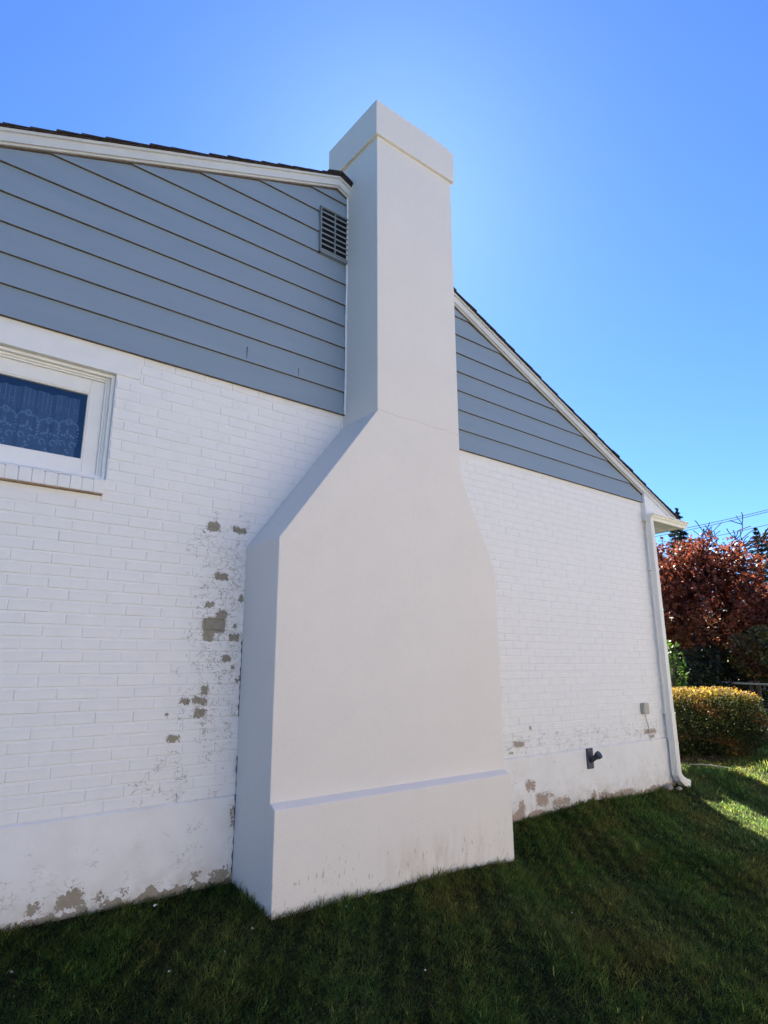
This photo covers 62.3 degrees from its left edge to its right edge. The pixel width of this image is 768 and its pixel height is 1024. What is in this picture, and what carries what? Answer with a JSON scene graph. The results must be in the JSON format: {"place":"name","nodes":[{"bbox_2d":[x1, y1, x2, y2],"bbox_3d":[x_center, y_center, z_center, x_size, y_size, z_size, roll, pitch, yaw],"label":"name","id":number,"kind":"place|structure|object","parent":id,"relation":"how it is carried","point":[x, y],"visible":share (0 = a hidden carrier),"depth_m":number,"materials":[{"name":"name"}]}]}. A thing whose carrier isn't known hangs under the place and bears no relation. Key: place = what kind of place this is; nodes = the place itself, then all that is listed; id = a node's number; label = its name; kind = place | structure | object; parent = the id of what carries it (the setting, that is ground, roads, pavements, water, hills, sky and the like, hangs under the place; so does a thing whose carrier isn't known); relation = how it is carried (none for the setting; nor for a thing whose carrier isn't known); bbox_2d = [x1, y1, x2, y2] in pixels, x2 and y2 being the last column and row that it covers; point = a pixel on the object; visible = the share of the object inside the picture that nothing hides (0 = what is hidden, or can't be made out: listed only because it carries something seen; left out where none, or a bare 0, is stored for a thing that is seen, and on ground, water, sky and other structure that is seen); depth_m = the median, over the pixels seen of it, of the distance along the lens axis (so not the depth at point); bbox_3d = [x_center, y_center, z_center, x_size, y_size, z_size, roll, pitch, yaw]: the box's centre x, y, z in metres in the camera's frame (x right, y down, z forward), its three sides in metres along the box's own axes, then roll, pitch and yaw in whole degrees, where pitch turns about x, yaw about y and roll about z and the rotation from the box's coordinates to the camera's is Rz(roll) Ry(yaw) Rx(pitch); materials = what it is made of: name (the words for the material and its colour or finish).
{"place":"outdoors","nodes":[
{"label":"outdoors","id":0,"kind":"place"},
{"bbox_2d":[0,721,767,1023],"bbox_3d":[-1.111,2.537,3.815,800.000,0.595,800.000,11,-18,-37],"label":"ground","id":1,"kind":"structure","parent":0,"point":[549,994],"depth_m":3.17,"materials":[{"name":"plant"}]},
{"bbox_2d":[0,100,690,931],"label":"house","id":2,"kind":"structure","parent":1,"relation":"on","point":[336,514],"depth_m":4.48,"materials":[{"name":"brick"}]},
{"bbox_2d":[0,346,114,480],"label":"window","id":3,"kind":"structure","parent":2,"relation":"in","point":[55,416],"depth_m":4.08,"materials":[{"name":"white paint"}]},
{"bbox_2d":[586,748,602,768],"bbox_3d":[2.125,2.487,6.394,0.101,0.195,0.141,11,-18,-37],"label":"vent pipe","id":4,"kind":"object","parent":2,"relation":"attached to","point":[591,758],"visible":1,"depth_m":6.41,"materials":[{"name":"plastic"}]},
{"bbox_2d":[640,703,650,739],"bbox_3d":[2.980,2.381,7.196,0.135,0.421,0.052,11,-18,-37],"label":"utility box","id":5,"kind":"object","parent":2,"relation":"attached to","point":[644,707],"visible":1,"depth_m":7.20,"materials":[{"name":"grey plastic"}]},
{"bbox_2d":[665,784,672,789],"bbox_3d":[3.193,3.083,7.111,0.117,0.065,0.085,11,-18,-37],"label":"stone","id":6,"kind":"object","parent":1,"relation":"on","point":[670,787],"visible":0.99,"depth_m":7.08,"materials":[{"name":"grey stone"}]},
{"bbox_2d":[667,640,688,699],"bbox_3d":[5.249,3.304,11.668,0.689,2.002,0.735,11,-18,-37],"label":"leafy shrub","id":7,"kind":"object","parent":1,"relation":"on","point":[672,667],"visible":0.26,"depth_m":11.67,"materials":[{"name":"green plant"}]},
{"bbox_2d":[665,530,705,675],"bbox_3d":[14.042,4.192,29.514,4.145,8.730,3.486,-4,-15,17],"label":"spruce tree","id":8,"kind":"object","parent":1,"relation":"on","point":[670,536],"visible":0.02,"depth_m":30.45,"materials":[{"name":"green plant"}]},
{"bbox_2d":[669,508,709,685],"bbox_3d":[12.368,3.743,26.193,4.096,8.020,4.835,4,-15,-17],"label":"spruce tree","id":9,"kind":"object","parent":1,"relation":"on","point":[681,533],"visible":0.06,"depth_m":26.64,"materials":[{"name":"green plant"}]},
{"bbox_2d":[689,764,729,767],"bbox_3d":[4.479,3.492,8.738,0.502,0.042,0.032,-5,-15,18],"label":"stick","id":10,"kind":"object","parent":1,"relation":"on","point":[708,765],"visible":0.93,"depth_m":8.74,"materials":[{"name":"grey wood"}]},
{"bbox_2d":[656,530,767,686],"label":"maple tree","id":11,"kind":"object","parent":1,"relation":"on","point":[729,607],"visible":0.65,"depth_m":14.39,"materials":[{"name":"red plant"}]},
{"bbox_2d":[670,645,755,733],"bbox_3d":[6.775,3.783,13.423,2.636,1.907,1.643,11,-18,-37],"label":"dark shrub","id":12,"kind":"object","parent":1,"relation":"on","point":[698,666],"visible":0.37,"depth_m":13.14,"materials":[{"name":"green plant"}]},
{"bbox_2d":[680,752,748,763],"bbox_3d":[4.605,3.876,10.003,3.222,0.122,1.216,3,-14,-14],"label":"mulch bed","id":13,"kind":"object","parent":1,"relation":"on","point":[712,757],"visible":0.23,"depth_m":9.71,"materials":[{"name":"brown soil"}]},
{"bbox_2d":[672,686,767,757],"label":"clipped hedge","id":14,"kind":"object","parent":13,"relation":"on","point":[693,741],"visible":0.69,"depth_m":10.03,"materials":[{"name":"green plant"}]},
{"bbox_2d":[664,512,767,681],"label":"bare tree","id":15,"kind":"object","parent":1,"relation":"on","point":[760,539],"visible":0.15,"depth_m":17.59,"materials":[{"name":"brown plant"}]},
{"bbox_2d":[688,639,767,730],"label":"dark shrub","id":16,"kind":"object","parent":1,"relation":"on","point":[765,695],"visible":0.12,"depth_m":13.57,"materials":[{"name":"green plant"}]},
{"bbox_2d":[722,681,767,740],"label":"rail fence","id":17,"kind":"object","parent":1,"relation":"on","point":[751,684],"visible":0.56,"depth_m":12.54,"materials":[{"name":"grey wood"}]},
{"bbox_2d":[727,624,767,682],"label":"drooping shrub","id":18,"kind":"object","parent":1,"relation":"on","point":[754,651],"visible":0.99,"depth_m":12.84,"materials":[{"name":"green plant"}]},
{"bbox_2d":[746,527,767,592],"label":"spruce tree","id":19,"kind":"object","parent":1,"relation":"on","point":[758,549],"visible":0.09,"depth_m":26.04,"materials":[{"name":"green plant"}]},
{"bbox_2d":[760,533,767,591],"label":"spruce tree","id":20,"kind":"object","parent":1,"relation":"on","point":[766,553],"visible":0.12,"depth_m":28.55,"materials":[{"name":"green plant"}]},
{"bbox_2d":[0,0,767,609],"label":"sky","id":21,"kind":"structure","parent":0,"point":[609,189],"materials":[{"name":"blue"}]},
{"bbox_2d":[655,512,765,536],"bbox_3d":[17.130,0.431,32.208,0.029,0.424,9.260,10,-17,-34],"label":"power line","id":22,"kind":"object","parent":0,"point":[715,524],"visible":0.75,"depth_m":32.31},
{"bbox_2d":[656,510,765,533],"bbox_3d":[17.141,0.322,32.229,0.029,0.367,9.260,10,-17,-34],"label":"power line","id":23,"kind":"object","parent":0,"point":[718,521],"visible":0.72,"depth_m":32.17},
{"bbox_2d":[664,524,767,545],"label":"power line","id":24,"kind":"object","parent":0,"point":[732,532],"visible":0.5,"depth_m":31.76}
]}

